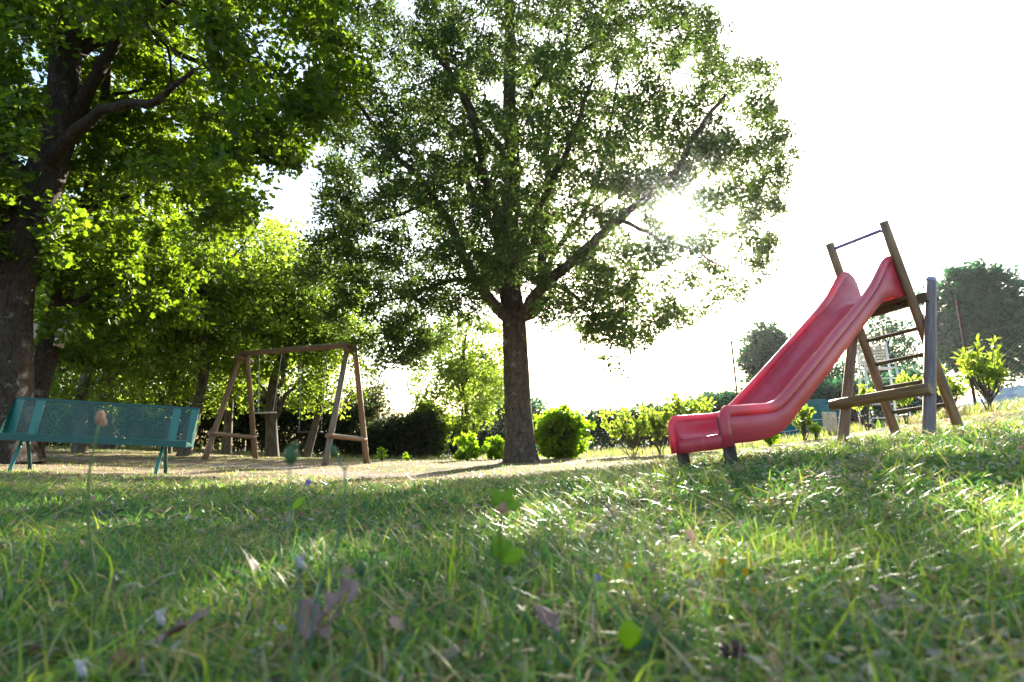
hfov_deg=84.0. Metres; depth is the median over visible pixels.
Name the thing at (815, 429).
laurel sapling
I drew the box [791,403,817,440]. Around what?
laurel sapling
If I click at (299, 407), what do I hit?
hanging swing
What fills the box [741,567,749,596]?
yellow flower
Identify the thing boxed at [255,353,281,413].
hanging swing
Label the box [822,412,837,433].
notice board
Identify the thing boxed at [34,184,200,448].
woodland tree
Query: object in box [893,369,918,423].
laurel sapling
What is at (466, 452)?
laurel bush
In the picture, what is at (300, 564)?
withered flower
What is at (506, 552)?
leafy sprig
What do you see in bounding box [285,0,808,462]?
oak tree
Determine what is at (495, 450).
laurel bush
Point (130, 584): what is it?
fallen twig
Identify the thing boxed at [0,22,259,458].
leaning oak tree
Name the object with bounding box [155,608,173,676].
withered flower
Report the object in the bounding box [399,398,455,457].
bush
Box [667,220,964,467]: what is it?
slide
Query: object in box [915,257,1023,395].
round tree
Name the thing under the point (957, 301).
wire fence
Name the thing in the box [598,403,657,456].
laurel bush
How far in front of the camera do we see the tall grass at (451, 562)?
1.09 m
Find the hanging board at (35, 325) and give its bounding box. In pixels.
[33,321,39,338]
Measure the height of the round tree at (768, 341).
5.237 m
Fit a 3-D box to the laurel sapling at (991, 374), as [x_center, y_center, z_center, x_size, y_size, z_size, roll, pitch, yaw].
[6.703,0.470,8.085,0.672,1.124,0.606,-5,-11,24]
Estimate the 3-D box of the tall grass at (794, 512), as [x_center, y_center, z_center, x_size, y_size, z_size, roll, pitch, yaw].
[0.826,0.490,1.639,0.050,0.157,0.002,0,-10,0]
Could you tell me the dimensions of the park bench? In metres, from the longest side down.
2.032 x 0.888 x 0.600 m
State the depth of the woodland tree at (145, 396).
19.67 m
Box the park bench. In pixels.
[0,397,198,474]
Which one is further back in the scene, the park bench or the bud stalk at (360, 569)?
the park bench
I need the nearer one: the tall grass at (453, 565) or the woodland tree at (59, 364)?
the tall grass at (453, 565)
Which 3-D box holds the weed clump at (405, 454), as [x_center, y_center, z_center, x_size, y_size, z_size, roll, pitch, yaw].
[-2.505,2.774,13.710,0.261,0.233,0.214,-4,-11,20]
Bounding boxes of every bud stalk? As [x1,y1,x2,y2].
[284,441,299,681]
[356,561,366,675]
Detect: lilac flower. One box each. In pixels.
[305,478,311,583]
[593,573,601,582]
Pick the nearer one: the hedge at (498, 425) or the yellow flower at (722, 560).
the yellow flower at (722, 560)
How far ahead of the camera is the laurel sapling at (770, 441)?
9.04 m
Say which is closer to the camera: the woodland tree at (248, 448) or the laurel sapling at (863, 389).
the laurel sapling at (863, 389)
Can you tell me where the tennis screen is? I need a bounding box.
[779,399,850,439]
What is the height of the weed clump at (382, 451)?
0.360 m
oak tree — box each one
[0,0,384,463]
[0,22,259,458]
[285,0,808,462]
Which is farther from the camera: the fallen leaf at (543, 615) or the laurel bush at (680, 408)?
the laurel bush at (680, 408)
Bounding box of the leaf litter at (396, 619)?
[0,409,1023,681]
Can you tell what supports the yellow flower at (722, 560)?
on the ground at (262, 463)
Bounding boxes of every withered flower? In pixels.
[75,657,87,681]
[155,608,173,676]
[292,553,304,653]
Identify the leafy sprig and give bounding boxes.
[491,487,524,681]
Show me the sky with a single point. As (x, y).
(911, 112)
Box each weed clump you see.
[375,447,387,460]
[403,451,413,459]
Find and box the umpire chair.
[857,342,922,428]
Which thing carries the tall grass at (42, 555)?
on the ground at (262, 463)
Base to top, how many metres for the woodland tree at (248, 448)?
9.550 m
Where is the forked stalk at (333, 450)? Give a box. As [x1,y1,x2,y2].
[308,445,348,678]
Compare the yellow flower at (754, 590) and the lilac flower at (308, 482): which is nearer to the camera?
the yellow flower at (754, 590)
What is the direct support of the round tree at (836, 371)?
on the ground at (262, 463)
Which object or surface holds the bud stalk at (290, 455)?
on the ground at (262, 463)
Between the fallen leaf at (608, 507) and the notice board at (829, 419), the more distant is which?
the notice board at (829, 419)
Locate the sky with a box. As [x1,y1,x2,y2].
[5,0,1023,445]
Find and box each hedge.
[47,375,395,457]
[350,404,446,458]
[442,391,550,456]
[536,386,743,450]
[808,363,959,426]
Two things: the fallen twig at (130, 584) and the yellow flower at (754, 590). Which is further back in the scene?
the fallen twig at (130, 584)
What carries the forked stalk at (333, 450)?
on the ground at (262, 463)
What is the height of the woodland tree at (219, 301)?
6.678 m
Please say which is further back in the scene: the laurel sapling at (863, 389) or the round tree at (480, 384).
the round tree at (480, 384)
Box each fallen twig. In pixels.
[96,507,126,517]
[119,572,175,593]
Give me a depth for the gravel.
8.26 m
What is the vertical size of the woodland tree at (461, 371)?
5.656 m
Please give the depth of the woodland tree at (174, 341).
14.89 m
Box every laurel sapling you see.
[762,434,780,445]
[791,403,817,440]
[807,422,824,439]
[852,383,882,430]
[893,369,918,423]
[918,364,969,412]
[950,333,1011,410]
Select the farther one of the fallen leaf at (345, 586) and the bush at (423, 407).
the bush at (423, 407)
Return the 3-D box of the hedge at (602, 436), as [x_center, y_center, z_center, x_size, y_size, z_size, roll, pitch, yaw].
[5.309,2.773,19.810,9.473,2.495,1.899,-2,-11,13]
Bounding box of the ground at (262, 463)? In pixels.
[0,407,1023,681]
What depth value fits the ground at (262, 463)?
8.15 m
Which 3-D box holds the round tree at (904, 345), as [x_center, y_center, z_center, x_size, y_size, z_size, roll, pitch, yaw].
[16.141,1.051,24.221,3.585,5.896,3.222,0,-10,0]
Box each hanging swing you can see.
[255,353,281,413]
[297,349,327,432]
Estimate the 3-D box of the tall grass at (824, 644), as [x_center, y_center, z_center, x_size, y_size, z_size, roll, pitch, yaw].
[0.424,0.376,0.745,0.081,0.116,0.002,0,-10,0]
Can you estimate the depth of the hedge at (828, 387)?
17.82 m
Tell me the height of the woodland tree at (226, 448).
7.414 m
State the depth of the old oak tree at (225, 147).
8.31 m
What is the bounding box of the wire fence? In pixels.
[441,247,1023,455]
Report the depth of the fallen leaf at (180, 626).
0.74 m
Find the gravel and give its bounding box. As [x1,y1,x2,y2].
[190,425,905,479]
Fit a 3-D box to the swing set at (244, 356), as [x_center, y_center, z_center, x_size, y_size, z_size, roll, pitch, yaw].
[-4.801,1.363,12.245,3.646,2.629,1.388,-5,-12,27]
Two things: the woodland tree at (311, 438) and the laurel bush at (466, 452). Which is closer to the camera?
the laurel bush at (466, 452)
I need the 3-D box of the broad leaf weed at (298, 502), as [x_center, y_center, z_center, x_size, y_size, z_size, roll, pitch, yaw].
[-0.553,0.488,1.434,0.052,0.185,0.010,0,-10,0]
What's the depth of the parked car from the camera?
25.21 m
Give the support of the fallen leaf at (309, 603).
on the matted grass at (414, 604)
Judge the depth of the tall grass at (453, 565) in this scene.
1.14 m
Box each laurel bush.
[453,430,486,460]
[483,434,504,458]
[533,403,596,458]
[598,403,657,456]
[647,406,668,454]
[652,392,716,430]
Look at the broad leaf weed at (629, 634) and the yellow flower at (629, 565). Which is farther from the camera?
the yellow flower at (629, 565)
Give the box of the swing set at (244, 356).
[201,341,369,465]
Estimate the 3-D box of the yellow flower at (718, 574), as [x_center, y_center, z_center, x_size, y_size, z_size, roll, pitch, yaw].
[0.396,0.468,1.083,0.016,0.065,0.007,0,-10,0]
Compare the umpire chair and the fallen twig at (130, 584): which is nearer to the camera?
the fallen twig at (130, 584)
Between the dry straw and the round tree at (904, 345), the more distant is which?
the round tree at (904, 345)
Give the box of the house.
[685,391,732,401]
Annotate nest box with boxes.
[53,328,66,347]
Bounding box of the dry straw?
[0,405,1023,681]
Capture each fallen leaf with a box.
[153,603,209,645]
[290,598,326,642]
[305,578,358,647]
[534,605,560,635]
[603,501,615,518]
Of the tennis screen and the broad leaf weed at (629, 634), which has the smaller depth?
the broad leaf weed at (629, 634)
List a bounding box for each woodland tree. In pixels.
[33,213,222,451]
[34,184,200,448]
[34,197,152,445]
[55,211,226,447]
[113,199,265,452]
[113,203,314,455]
[160,206,307,454]
[207,210,326,451]
[210,217,373,456]
[255,256,386,456]
[406,310,504,455]
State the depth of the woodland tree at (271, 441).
15.74 m
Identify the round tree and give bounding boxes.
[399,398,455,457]
[454,359,503,446]
[734,319,792,387]
[823,357,870,383]
[843,310,922,420]
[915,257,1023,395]
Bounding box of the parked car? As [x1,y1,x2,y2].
[958,385,1023,407]
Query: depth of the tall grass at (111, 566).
1.14 m
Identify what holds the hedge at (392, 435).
on the ground at (262, 463)
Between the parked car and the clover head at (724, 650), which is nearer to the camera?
the clover head at (724, 650)
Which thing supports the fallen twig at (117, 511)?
on the ground at (262, 463)
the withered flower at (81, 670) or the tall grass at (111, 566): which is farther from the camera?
the tall grass at (111, 566)
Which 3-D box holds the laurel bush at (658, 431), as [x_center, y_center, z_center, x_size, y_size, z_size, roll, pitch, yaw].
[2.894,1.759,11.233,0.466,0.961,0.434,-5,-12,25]
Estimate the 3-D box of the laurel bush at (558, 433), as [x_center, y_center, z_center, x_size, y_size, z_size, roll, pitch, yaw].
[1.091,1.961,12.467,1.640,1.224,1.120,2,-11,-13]
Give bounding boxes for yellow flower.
[625,561,632,587]
[716,569,722,586]
[719,557,726,582]
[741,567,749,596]
[751,586,757,597]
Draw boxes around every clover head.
[718,639,748,674]
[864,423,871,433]
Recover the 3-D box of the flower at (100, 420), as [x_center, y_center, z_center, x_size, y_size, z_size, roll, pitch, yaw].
[-0.669,0.303,0.910,0.041,0.383,0.014,0,-10,0]
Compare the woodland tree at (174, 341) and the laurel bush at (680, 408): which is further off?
the woodland tree at (174, 341)
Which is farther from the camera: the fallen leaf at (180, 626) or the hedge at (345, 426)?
the hedge at (345, 426)
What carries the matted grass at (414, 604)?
on the ground at (262, 463)
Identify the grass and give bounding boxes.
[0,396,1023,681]
[0,412,1023,681]
[21,509,44,583]
[82,524,112,598]
[423,519,455,589]
[448,510,456,604]
[792,483,804,521]
[811,582,861,664]
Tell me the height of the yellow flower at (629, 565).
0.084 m
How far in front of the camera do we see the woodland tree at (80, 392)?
12.91 m
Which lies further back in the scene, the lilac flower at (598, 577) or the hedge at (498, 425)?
the hedge at (498, 425)
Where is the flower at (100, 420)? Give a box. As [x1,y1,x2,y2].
[86,410,106,637]
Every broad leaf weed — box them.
[285,496,305,560]
[617,618,653,681]

